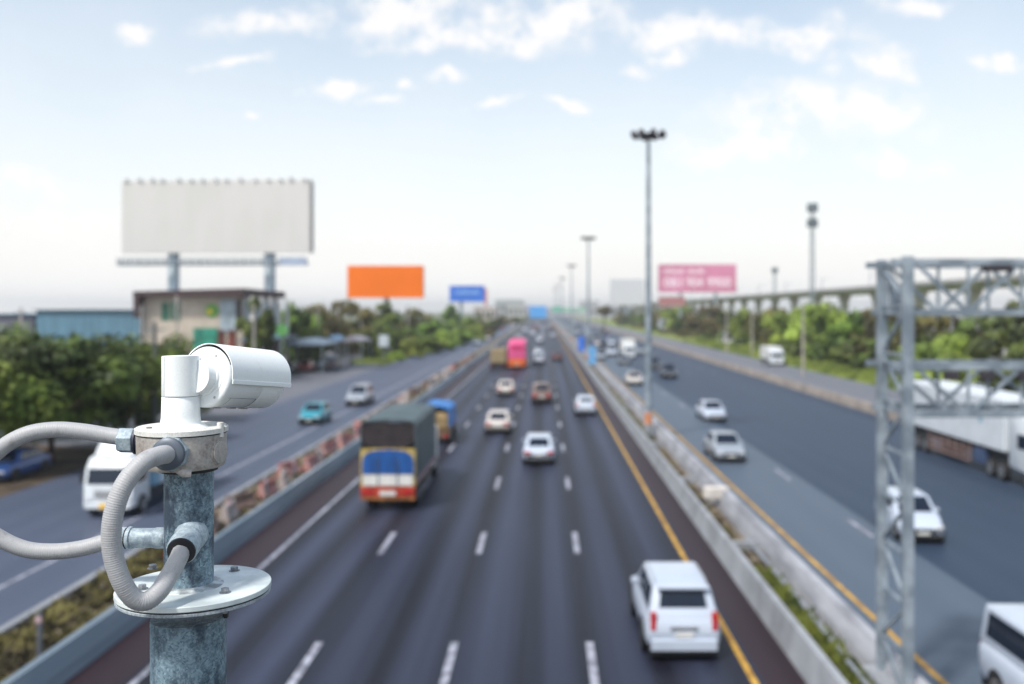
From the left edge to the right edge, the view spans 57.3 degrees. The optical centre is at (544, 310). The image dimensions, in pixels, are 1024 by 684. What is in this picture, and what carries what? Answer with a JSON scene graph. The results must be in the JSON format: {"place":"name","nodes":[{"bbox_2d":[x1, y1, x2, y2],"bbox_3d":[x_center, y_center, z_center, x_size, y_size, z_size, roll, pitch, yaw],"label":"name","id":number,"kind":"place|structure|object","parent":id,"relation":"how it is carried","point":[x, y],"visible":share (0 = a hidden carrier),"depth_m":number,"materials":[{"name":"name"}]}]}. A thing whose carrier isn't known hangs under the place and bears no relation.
{"place":"outdoors","nodes":[
{"label":"outdoors","id":0,"kind":"place"},
{"bbox_2d":[113,471,270,683],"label":"camera pole","id":1,"kind":"object","parent":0,"point":[188,615],"visible":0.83,"depth_m":1.46,"materials":[{"name":"metal"}]},
{"bbox_2d":[115,421,227,476],"bbox_3d":[-0.586,0.217,1.500,0.153,0.080,0.148,0,0,33],"label":"junction box","id":2,"kind":"object","parent":1,"relation":"attached to","point":[200,450],"visible":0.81,"depth_m":1.45,"materials":[{"name":"white metal"}]},
{"bbox_2d":[0,421,118,559],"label":"flexible conduit","id":3,"kind":"object","parent":2,"relation":"attached to","point":[9,542],"visible":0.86,"depth_m":1.47,"materials":[{"name":"grey plastic"}]},
{"bbox_2d":[101,445,189,611],"bbox_3d":[-0.579,0.319,1.376,0.053,0.234,0.139,0,0,28],"label":"flexible conduit","id":4,"kind":"object","parent":2,"relation":"attached to","point":[130,594],"visible":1,"depth_m":1.34,"materials":[{"name":"grey plastic"}]},
{"bbox_2d":[153,343,290,429],"bbox_3d":[-0.530,0.122,1.544,0.122,0.140,0.235,0,0,28],"label":"security camera","id":5,"kind":"object","parent":2,"relation":"on","point":[212,375],"visible":1,"depth_m":1.49,"materials":[{"name":"white metal"}]},
{"bbox_2d":[0,349,390,447],"bbox_3d":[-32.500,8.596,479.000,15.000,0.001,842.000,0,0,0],"label":"service road","id":6,"kind":"structure","parent":0,"point":[304,382],"depth_m":106.10,"materials":[{"name":"asphalt"}]},
{"bbox_2d":[129,332,211,415],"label":"broadleaf tree","id":7,"kind":"object","parent":6,"relation":"on","point":[180,348],"visible":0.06,"depth_m":71.95,"materials":[{"name":"green plant"}]},
{"bbox_2d":[133,288,297,361],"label":"station building","id":8,"kind":"structure","parent":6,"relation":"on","point":[208,316],"depth_m":115.00,"materials":[{"name":"paint"}]},
{"bbox_2d":[234,295,277,349],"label":"roadside tree","id":9,"kind":"object","parent":6,"relation":"on","point":[265,327],"visible":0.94,"depth_m":111.42,"materials":[{"name":"green plant"}]},
{"bbox_2d":[276,337,339,373],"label":"canopy","id":10,"kind":"object","parent":6,"relation":"on","point":[315,341],"visible":0.79,"depth_m":126.33,"materials":[{"name":"metal"}]},
{"bbox_2d":[289,309,329,363],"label":"roadside tree","id":11,"kind":"object","parent":6,"relation":"on","point":[306,352],"visible":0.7,"depth_m":138.57,"materials":[{"name":"green plant"}]},
{"bbox_2d":[304,302,354,355],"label":"roadside tree","id":12,"kind":"object","parent":6,"relation":"on","point":[332,325],"visible":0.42,"depth_m":163.56,"materials":[{"name":"green plant"}]},
{"bbox_2d":[0,320,526,626],"bbox_3d":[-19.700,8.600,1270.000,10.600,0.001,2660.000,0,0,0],"label":"road","id":13,"kind":"structure","parent":0,"point":[53,511],"depth_m":46.34,"materials":[{"name":"asphalt"}]},
{"bbox_2d":[79,443,163,513],"bbox_3d":[-18.050,6.894,42.770,2.520,3.411,8.240,0,0,0],"label":"van","id":14,"kind":"object","parent":13,"relation":"on","point":[107,464],"visible":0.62,"depth_m":39.06,"materials":[{"name":"white metal"}]},
{"bbox_2d":[145,322,164,422],"bbox_3d":[-24.928,4.663,60.000,1.200,7.873,0.340,0,0,0],"label":"utility pole","id":15,"kind":"object","parent":13,"relation":"on","point":[154,406],"visible":0.65,"depth_m":59.90,"materials":[{"name":"metal"}]},
{"bbox_2d":[0,320,527,633],"bbox_3d":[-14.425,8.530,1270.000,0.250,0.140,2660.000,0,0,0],"label":"kerb","id":16,"kind":"structure","parent":13,"relation":"on","point":[27,616],"depth_m":32.63,"materials":[{"name":"concrete"}]},
{"bbox_2d":[298,401,330,424],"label":"hatchback car","id":17,"kind":"object","parent":13,"relation":"on","point":[315,412],"visible":1,"depth_m":71.04,"materials":[{"name":"teal paint"}]},
{"bbox_2d":[345,383,373,405],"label":"sport utility car","id":18,"kind":"object","parent":13,"relation":"on","point":[360,393],"visible":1,"depth_m":84.91,"materials":[{"name":"silver paint"}]},
{"bbox_2d":[124,316,764,683],"bbox_3d":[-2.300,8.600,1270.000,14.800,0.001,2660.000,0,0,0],"label":"road","id":19,"kind":"structure","parent":0,"point":[527,596],"depth_m":30.89,"materials":[{"name":"asphalt"}]},
{"bbox_2d":[359,402,437,503],"bbox_3d":[-6.720,6.630,44.898,2.500,3.940,9.465,0,0,0],"label":"cargo truck","id":20,"kind":"object","parent":19,"relation":"on","point":[397,459],"visible":1,"depth_m":40.35,"materials":[{"name":"grey"}]},
{"bbox_2d":[426,399,456,442],"bbox_3d":[-7.030,7.325,62.755,2.080,2.550,5.690,0,0,0],"label":"loaded pickup truck","id":21,"kind":"object","parent":19,"relation":"on","point":[446,416],"visible":0.5,"depth_m":60.51,"materials":[{"name":"paint"}]},
{"bbox_2d":[0,324,983,683],"bbox_3d":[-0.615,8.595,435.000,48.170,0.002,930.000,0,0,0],"label":"road markings","id":22,"kind":"object","parent":19,"relation":"on","point":[446,672],"visible":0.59,"depth_m":33.99,"materials":[{"name":"white paint"}]},
{"bbox_2d":[490,348,507,368],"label":"covered truck","id":23,"kind":"object","parent":19,"relation":"on","point":[498,356],"visible":1,"depth_m":137.00,"materials":[{"name":"beige plastic"}]},
{"bbox_2d":[485,409,512,432],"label":"sedan car","id":24,"kind":"object","parent":19,"relation":"on","point":[498,421],"visible":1,"depth_m":65.24,"materials":[{"name":"beige paint"}]},
{"bbox_2d":[523,433,555,462],"bbox_3d":[-0.300,7.886,54.298,1.936,1.490,4.667,0,0,0],"label":"sedan car","id":25,"kind":"object","parent":19,"relation":"on","point":[539,448],"visible":1,"depth_m":52.26,"materials":[{"name":"white paint"}]},
{"bbox_2d":[531,382,551,402],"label":"car","id":26,"kind":"object","parent":19,"relation":"on","point":[541,392],"visible":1,"depth_m":86.15,"materials":[{"name":"gold paint"}]},
{"bbox_2d":[573,395,595,414],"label":"hatchback car","id":27,"kind":"object","parent":19,"relation":"on","point":[584,404],"visible":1,"depth_m":76.62,"materials":[{"name":"white paint"}]},
{"bbox_2d":[552,320,783,585],"bbox_3d":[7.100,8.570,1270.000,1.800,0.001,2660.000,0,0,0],"label":"median","id":28,"kind":"object","parent":19,"relation":"on","point":[718,514],"visible":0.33,"depth_m":43.43,"materials":[{"name":"soil"}]},
{"bbox_2d":[581,236,595,363],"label":"lamp mast","id":29,"kind":"object","parent":28,"relation":"on","point":[588,305],"visible":0.91,"depth_m":148.85,"materials":[{"name":"metal"}]},
{"bbox_2d":[630,128,665,437],"bbox_3d":[7.000,-1.735,63.000,2.373,20.670,2.373,0,0,11],"label":"lamp mast","id":30,"kind":"object","parent":28,"relation":"on","point":[648,137],"visible":0.96,"depth_m":62.84,"materials":[{"name":"metal"}]},
{"bbox_2d":[585,360,759,565],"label":"median weeds","id":31,"kind":"object","parent":28,"relation":"on","point":[727,530],"visible":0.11,"depth_m":41.79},
{"bbox_2d":[605,384,756,551],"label":"median cross wall","id":32,"kind":"structure","parent":28,"relation":"on","point":[741,544],"depth_m":46.32,"materials":[{"name":"concrete"}]},
{"bbox_2d":[745,538,868,683],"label":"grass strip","id":33,"kind":"object","parent":32,"relation":"on","point":[863,680],"visible":0.76,"depth_m":25.29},
{"bbox_2d":[548,316,848,683],"bbox_3d":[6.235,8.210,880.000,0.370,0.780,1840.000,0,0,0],"label":"concrete barrier","id":34,"kind":"object","parent":28,"relation":"on","point":[809,659],"visible":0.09,"depth_m":28.85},
{"bbox_2d":[703,486,728,506],"bbox_3d":[7.450,8.125,40.700,1.060,0.950,0.400,0,0,0],"label":"barricade","id":35,"kind":"object","parent":28,"relation":"on","point":[712,492],"visible":0.69,"depth_m":40.50,"materials":[{"name":"concrete"}]},
{"bbox_2d":[549,316,928,683],"bbox_3d":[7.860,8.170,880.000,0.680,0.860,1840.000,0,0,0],"label":"concrete barrier","id":36,"kind":"object","parent":28,"relation":"on","point":[855,631],"visible":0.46,"depth_m":29.98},
{"bbox_2d":[614,396,881,683],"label":"median weeds","id":37,"kind":"object","parent":28,"relation":"on","point":[800,614],"visible":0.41,"depth_m":24.22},
{"bbox_2d":[862,256,1023,683],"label":"sign gantry","id":38,"kind":"object","parent":28,"relation":"on","point":[907,409],"visible":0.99,"depth_m":19.70,"materials":[{"name":"metal"}]},
{"bbox_2d":[629,562,719,655],"bbox_3d":[3.420,7.694,25.231,2.010,1.873,4.852,0,0,0],"label":"sport utility car","id":39,"kind":"object","parent":19,"relation":"on","point":[672,606],"visible":1,"depth_m":23.08,"materials":[{"name":"white paint"}]},
{"bbox_2d":[0,312,1015,447],"bbox_3d":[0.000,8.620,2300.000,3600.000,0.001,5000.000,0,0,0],"label":"ground","id":40,"kind":"structure","parent":0,"point":[434,314],"depth_m":1360.96,"materials":[{"name":"plant"}]},
{"bbox_2d":[0,314,36,335],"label":"grey shed","id":41,"kind":"structure","parent":40,"relation":"on","point":[7,319],"depth_m":122.00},
{"bbox_2d":[0,321,86,418],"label":"broadleaf tree","id":42,"kind":"object","parent":40,"relation":"on","point":[25,330],"visible":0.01,"depth_m":64.12,"materials":[{"name":"green plant"}]},
{"bbox_2d":[0,444,97,497],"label":"verge","id":43,"kind":"structure","parent":40,"relation":"on","point":[69,459],"depth_m":51.36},
{"bbox_2d":[0,446,51,481],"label":"sedan car","id":44,"kind":"object","parent":43,"relation":"on","point":[17,463],"visible":0.91,"depth_m":48.03,"materials":[{"name":"blue paint"}]},
{"bbox_2d":[0,327,71,438],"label":"broadleaf tree","id":45,"kind":"object","parent":43,"relation":"on","point":[24,357],"visible":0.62,"depth_m":48.47,"materials":[{"name":"green plant"}]},
{"bbox_2d":[0,330,145,462],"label":"broadleaf tree","id":46,"kind":"object","parent":43,"relation":"on","point":[116,374],"visible":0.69,"depth_m":51.32,"materials":[{"name":"green plant"}]},
{"bbox_2d":[32,309,143,343],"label":"blue shed","id":47,"kind":"structure","parent":40,"relation":"on","point":[87,323],"depth_m":119.00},
{"bbox_2d":[58,333,179,428],"bbox_3d":[-26.697,5.038,59.965,9.675,7.352,7.454,0,0,-45],"label":"broadleaf tree","id":48,"kind":"object","parent":40,"relation":"on","point":[151,373],"visible":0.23,"depth_m":58.59,"materials":[{"name":"green plant"}]},
{"bbox_2d":[0,319,530,674],"bbox_3d":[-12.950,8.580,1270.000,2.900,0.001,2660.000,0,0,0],"label":"median","id":49,"kind":"object","parent":40,"relation":"on","point":[476,353],"depth_m":47.04,"materials":[{"name":"soil"}]},
{"bbox_2d":[35,610,42,657],"bbox_3d":[-12.000,7.875,22.290,0.140,1.450,0.150,0,0,0],"label":"guide post","id":50,"kind":"object","parent":49,"relation":"on","point":[39,619],"visible":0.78,"depth_m":22.25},
{"bbox_2d":[0,367,457,682],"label":"median weeds","id":51,"kind":"object","parent":49,"relation":"on","point":[88,594],"visible":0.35,"depth_m":26.39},
{"bbox_2d":[225,490,256,511],"bbox_3d":[-13.102,8.210,40.343,0.512,0.780,1.500,0,0,28],"label":"plastic barrier","id":52,"kind":"object","parent":49,"relation":"on","point":[246,499],"visible":0.64,"depth_m":40.37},
{"bbox_2d":[0,319,532,683],"bbox_3d":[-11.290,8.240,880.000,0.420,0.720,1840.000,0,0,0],"label":"concrete barrier","id":53,"kind":"object","parent":40,"relation":"on","point":[69,657],"visible":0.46,"depth_m":31.78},
{"bbox_2d":[64,319,533,683],"bbox_3d":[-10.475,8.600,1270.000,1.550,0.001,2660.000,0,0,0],"label":"road shoulder","id":54,"kind":"object","parent":40,"relation":"on","point":[124,659],"depth_m":33.88},
{"bbox_2d":[281,301,322,361],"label":"roadside tree","id":55,"kind":"object","parent":40,"relation":"on","point":[294,313],"visible":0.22,"depth_m":147.83,"materials":[{"name":"green plant"}]},
{"bbox_2d":[326,297,382,354],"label":"roadside tree","id":56,"kind":"object","parent":40,"relation":"on","point":[350,308],"visible":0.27,"depth_m":180.36,"materials":[{"name":"green plant"}]},
{"bbox_2d":[354,317,394,357],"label":"roadside tree","id":57,"kind":"object","parent":40,"relation":"on","point":[376,350],"visible":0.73,"depth_m":164.19,"materials":[{"name":"green plant"}]},
{"bbox_2d":[347,266,423,306],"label":"billboard","id":58,"kind":"object","parent":40,"relation":"on","point":[386,283],"visible":0.91,"depth_m":230.00,"materials":[{"name":"orange plastic"}]},
{"bbox_2d":[382,309,412,350],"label":"roadside tree","id":59,"kind":"object","parent":40,"relation":"on","point":[404,332],"visible":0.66,"depth_m":188.81,"materials":[{"name":"green plant"}]},
{"bbox_2d":[396,307,432,338],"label":"roadside tree","id":60,"kind":"object","parent":40,"relation":"on","point":[414,320],"visible":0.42,"depth_m":239.84,"materials":[{"name":"green plant"}]},
{"bbox_2d":[416,334,447,353],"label":"shrub","id":61,"kind":"object","parent":40,"relation":"on","point":[432,344],"visible":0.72,"depth_m":187.23,"materials":[{"name":"green plant"}]},
{"bbox_2d":[506,304,530,319],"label":"distant building","id":62,"kind":"structure","parent":40,"relation":"on","point":[517,310],"depth_m":900.00,"materials":[{"name":"white concrete"}]},
{"bbox_2d":[548,317,806,683],"bbox_3d":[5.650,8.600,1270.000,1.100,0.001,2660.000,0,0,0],"label":"road shoulder","id":63,"kind":"object","parent":40,"relation":"on","point":[771,661],"visible":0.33,"depth_m":30.54},
{"bbox_2d":[551,323,947,683],"bbox_3d":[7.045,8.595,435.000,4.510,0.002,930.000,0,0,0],"label":"road edge lines","id":64,"kind":"object","parent":63,"relation":"on","point":[753,679],"visible":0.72,"depth_m":33.16,"materials":[{"name":"yellow paint"}]},
{"bbox_2d":[551,316,991,683],"bbox_3d":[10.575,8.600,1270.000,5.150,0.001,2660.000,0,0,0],"label":"road inner lane","id":65,"kind":"structure","parent":40,"relation":"on","point":[811,521],"depth_m":33.88,"materials":[{"name":"asphalt"}]},
{"bbox_2d":[703,431,745,460],"bbox_3d":[10.550,7.886,55.002,1.936,1.490,4.667,0,0,0],"label":"sedan car","id":66,"kind":"object","parent":65,"relation":"on","point":[723,445],"visible":1,"depth_m":53.71,"materials":[{"name":"silver paint"}]},
{"bbox_2d":[978,604,1023,683],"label":"passenger van","id":67,"kind":"object","parent":65,"relation":"on","point":[1001,654],"visible":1,"depth_m":20.41,"materials":[{"name":"white paint"}]},
{"bbox_2d":[570,316,1003,390],"bbox_3d":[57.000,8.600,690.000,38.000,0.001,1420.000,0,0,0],"label":"grass verge","id":68,"kind":"object","parent":40,"relation":"on","point":[611,322],"depth_m":384.99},
{"bbox_2d":[610,279,643,314],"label":"distant billboard","id":69,"kind":"object","parent":68,"relation":"on","point":[627,292],"visible":0.94,"depth_m":620.00,"materials":[{"name":"plastic"}]},
{"bbox_2d":[350,339,1014,392],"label":"verge grass","id":70,"kind":"structure","parent":68,"relation":"on","point":[865,374],"depth_m":147.81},
{"bbox_2d":[681,305,710,335],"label":"belt tree","id":71,"kind":"object","parent":68,"relation":"on","point":[691,322],"visible":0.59,"depth_m":312.61,"materials":[{"name":"green plant"}]},
{"bbox_2d":[658,264,735,317],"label":"billboard","id":72,"kind":"object","parent":68,"relation":"on","point":[681,278],"visible":1,"depth_m":345.00,"materials":[{"name":"pink plastic"}]},
{"bbox_2d":[697,304,736,336],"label":"belt tree","id":73,"kind":"object","parent":68,"relation":"on","point":[711,325],"visible":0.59,"depth_m":290.16,"materials":[{"name":"green plant"}]},
{"bbox_2d":[716,309,738,341],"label":"belt tree","id":74,"kind":"object","parent":68,"relation":"on","point":[721,319],"visible":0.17,"depth_m":246.75,"materials":[{"name":"green plant"}]},
{"bbox_2d":[730,307,765,343],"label":"belt tree","id":75,"kind":"object","parent":68,"relation":"on","point":[736,327],"visible":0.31,"depth_m":233.59,"materials":[{"name":"green plant"}]},
{"bbox_2d":[742,306,787,345],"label":"belt tree","id":76,"kind":"object","parent":68,"relation":"on","point":[763,337],"visible":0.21,"depth_m":222.86,"materials":[{"name":"green plant"}]},
{"bbox_2d":[760,302,816,349],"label":"belt tree","id":77,"kind":"object","parent":68,"relation":"on","point":[778,328],"visible":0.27,"depth_m":189.41,"materials":[{"name":"green plant"}]},
{"bbox_2d":[784,333,825,357],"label":"bush","id":78,"kind":"object","parent":68,"relation":"on","point":[793,350],"visible":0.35,"depth_m":165.24,"materials":[{"name":"green plant"}]},
{"bbox_2d":[780,303,830,346],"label":"belt tree","id":79,"kind":"object","parent":68,"relation":"on","point":[792,334],"visible":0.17,"depth_m":181.99,"materials":[{"name":"green plant"}]},
{"bbox_2d":[807,203,817,305],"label":"cell tower","id":80,"kind":"structure","parent":68,"relation":"on","point":[812,221],"depth_m":249.82,"materials":[{"name":"metal"}]},
{"bbox_2d":[805,334,839,362],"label":"bush","id":81,"kind":"object","parent":68,"relation":"on","point":[818,352],"visible":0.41,"depth_m":151.21,"materials":[{"name":"green plant"}]},
{"bbox_2d":[799,300,873,347],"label":"belt tree","id":82,"kind":"object","parent":68,"relation":"on","point":[822,314],"visible":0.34,"depth_m":173.65,"materials":[{"name":"green plant"}]},
{"bbox_2d":[824,308,874,350],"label":"belt tree","id":83,"kind":"object","parent":68,"relation":"on","point":[851,324],"visible":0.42,"depth_m":147.61,"materials":[{"name":"green plant"}]},
{"bbox_2d":[828,333,870,366],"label":"bush","id":84,"kind":"object","parent":68,"relation":"on","point":[844,352],"visible":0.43,"depth_m":139.33,"materials":[{"name":"green plant"}]},
{"bbox_2d":[842,308,900,353],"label":"belt tree","id":85,"kind":"object","parent":68,"relation":"on","point":[869,329],"visible":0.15,"depth_m":144.95,"materials":[{"name":"green plant"}]},
{"bbox_2d":[847,337,897,371],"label":"bush","id":86,"kind":"object","parent":68,"relation":"on","point":[860,359],"visible":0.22,"depth_m":130.58,"materials":[{"name":"green plant"}]},
{"bbox_2d":[875,306,956,348],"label":"belt tree","id":87,"kind":"object","parent":68,"relation":"on","point":[928,338],"visible":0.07,"depth_m":136.94,"materials":[{"name":"green plant"}]},
{"bbox_2d":[896,330,968,379],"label":"bush","id":88,"kind":"object","parent":68,"relation":"on","point":[938,347],"visible":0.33,"depth_m":109.28,"materials":[{"name":"green plant"}]},
{"bbox_2d":[888,316,992,355],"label":"belt tree","id":89,"kind":"object","parent":68,"relation":"on","point":[941,322],"visible":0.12,"depth_m":118.86,"materials":[{"name":"green plant"}]},
{"bbox_2d":[940,344,987,383],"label":"bush","id":90,"kind":"object","parent":68,"relation":"on","point":[950,356],"visible":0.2,"depth_m":100.93,"materials":[{"name":"green plant"}]},
{"bbox_2d":[947,316,992,337],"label":"belt tree","id":91,"kind":"object","parent":68,"relation":"on","point":[964,327],"visible":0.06,"depth_m":116.56,"materials":[{"name":"green plant"}]},
{"bbox_2d":[961,307,1012,354],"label":"belt tree","id":92,"kind":"object","parent":68,"relation":"on","point":[985,323],"visible":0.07,"depth_m":114.01,"materials":[{"name":"green plant"}]},
{"bbox_2d":[962,300,1023,388],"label":"belt tree","id":93,"kind":"object","parent":68,"relation":"on","point":[995,342],"visible":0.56,"depth_m":99.74,"materials":[{"name":"green plant"}]},
{"bbox_2d":[977,339,1023,393],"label":"bush","id":94,"kind":"object","parent":68,"relation":"on","point":[1012,348],"visible":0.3,"depth_m":91.35,"materials":[{"name":"green plant"}]},
{"bbox_2d":[619,272,1019,329],"bbox_3d":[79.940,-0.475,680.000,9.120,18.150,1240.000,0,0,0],"label":"elevated railway","id":95,"kind":"object","parent":40,"relation":"on","point":[924,288],"visible":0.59,"depth_m":248.99,"materials":[{"name":"concrete"}]},
{"bbox_2d":[0,0,1023,312],"label":"sky","id":96,"kind":"structure","parent":0,"point":[467,142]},
{"bbox_2d":[508,339,526,367],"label":"coach","id":97,"kind":"object","parent":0,"point":[517,352],"visible":1,"depth_m":137.00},
{"bbox_2d":[565,316,900,402],"bbox_3d":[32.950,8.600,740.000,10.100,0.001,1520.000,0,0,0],"label":"service road","id":98,"kind":"structure","parent":0,"point":[866,392],"depth_m":132.27,"materials":[{"name":"asphalt"}]},
{"bbox_2d":[760,346,784,365],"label":"box truck","id":99,"kind":"object","parent":98,"relation":"on","point":[773,354],"visible":1,"depth_m":146.18,"materials":[{"name":"white metal"}]},
{"bbox_2d":[553,316,1023,603],"bbox_3d":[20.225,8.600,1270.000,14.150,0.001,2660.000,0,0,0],"label":"road","id":100,"kind":"structure","parent":0,"point":[826,447],"depth_m":52.36,"materials":[{"name":"asphalt"}]},
{"bbox_2d":[696,400,726,420],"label":"sedan car","id":101,"kind":"object","parent":100,"relation":"on","point":[710,410],"visible":1,"depth_m":72.91,"materials":[{"name":"white paint"}]},
{"bbox_2d":[560,315,900,422],"bbox_3d":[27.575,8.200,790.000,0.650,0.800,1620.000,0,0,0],"label":"concrete barrier","id":102,"kind":"object","parent":100,"relation":"on","point":[858,404],"visible":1,"depth_m":106.38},
{"bbox_2d":[875,486,944,540],"bbox_3d":[14.150,7.856,36.401,1.862,1.551,4.067,0,0,6],"label":"hatchback car","id":103,"kind":"object","parent":100,"relation":"on","point":[928,524],"visible":0.66,"depth_m":35.08,"materials":[{"name":"white paint"}]},
{"bbox_2d":[914,380,1023,480],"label":"articulated lorry","id":104,"kind":"object","parent":100,"relation":"on","point":[989,442],"visible":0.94,"depth_m":50.10,"materials":[{"name":"white metal"}]},
{"label":"parking yard","id":105,"kind":"structure","parent":0,"visible":0},
{"bbox_2d":[117,177,313,290],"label":"billboard","id":106,"kind":"object","parent":105,"relation":"on","point":[269,218],"visible":0.99,"depth_m":129.97,"materials":[{"name":"white plastic"}]},
{"label":"grass verge","id":107,"kind":"structure","parent":0,"visible":0},
{"bbox_2d":[375,301,398,333],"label":"roadside tree","id":108,"kind":"object","parent":107,"relation":"on","point":[386,311],"visible":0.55,"depth_m":204.54,"materials":[{"name":"green plant"}]},
{"bbox_2d":[399,335,425,357],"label":"shrub","id":109,"kind":"object","parent":107,"relation":"on","point":[410,346],"visible":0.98,"depth_m":170.83,"materials":[{"name":"green plant"}]},
{"bbox_2d":[413,317,444,338],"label":"roadside tree","id":110,"kind":"object","parent":107,"relation":"on","point":[422,331],"visible":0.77,"depth_m":233.14,"materials":[{"name":"green plant"}]},
{"bbox_2d":[450,286,486,319],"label":"billboard","id":111,"kind":"object","parent":107,"relation":"on","point":[460,294],"visible":0.96,"depth_m":350.00,"materials":[{"name":"blue plastic"}]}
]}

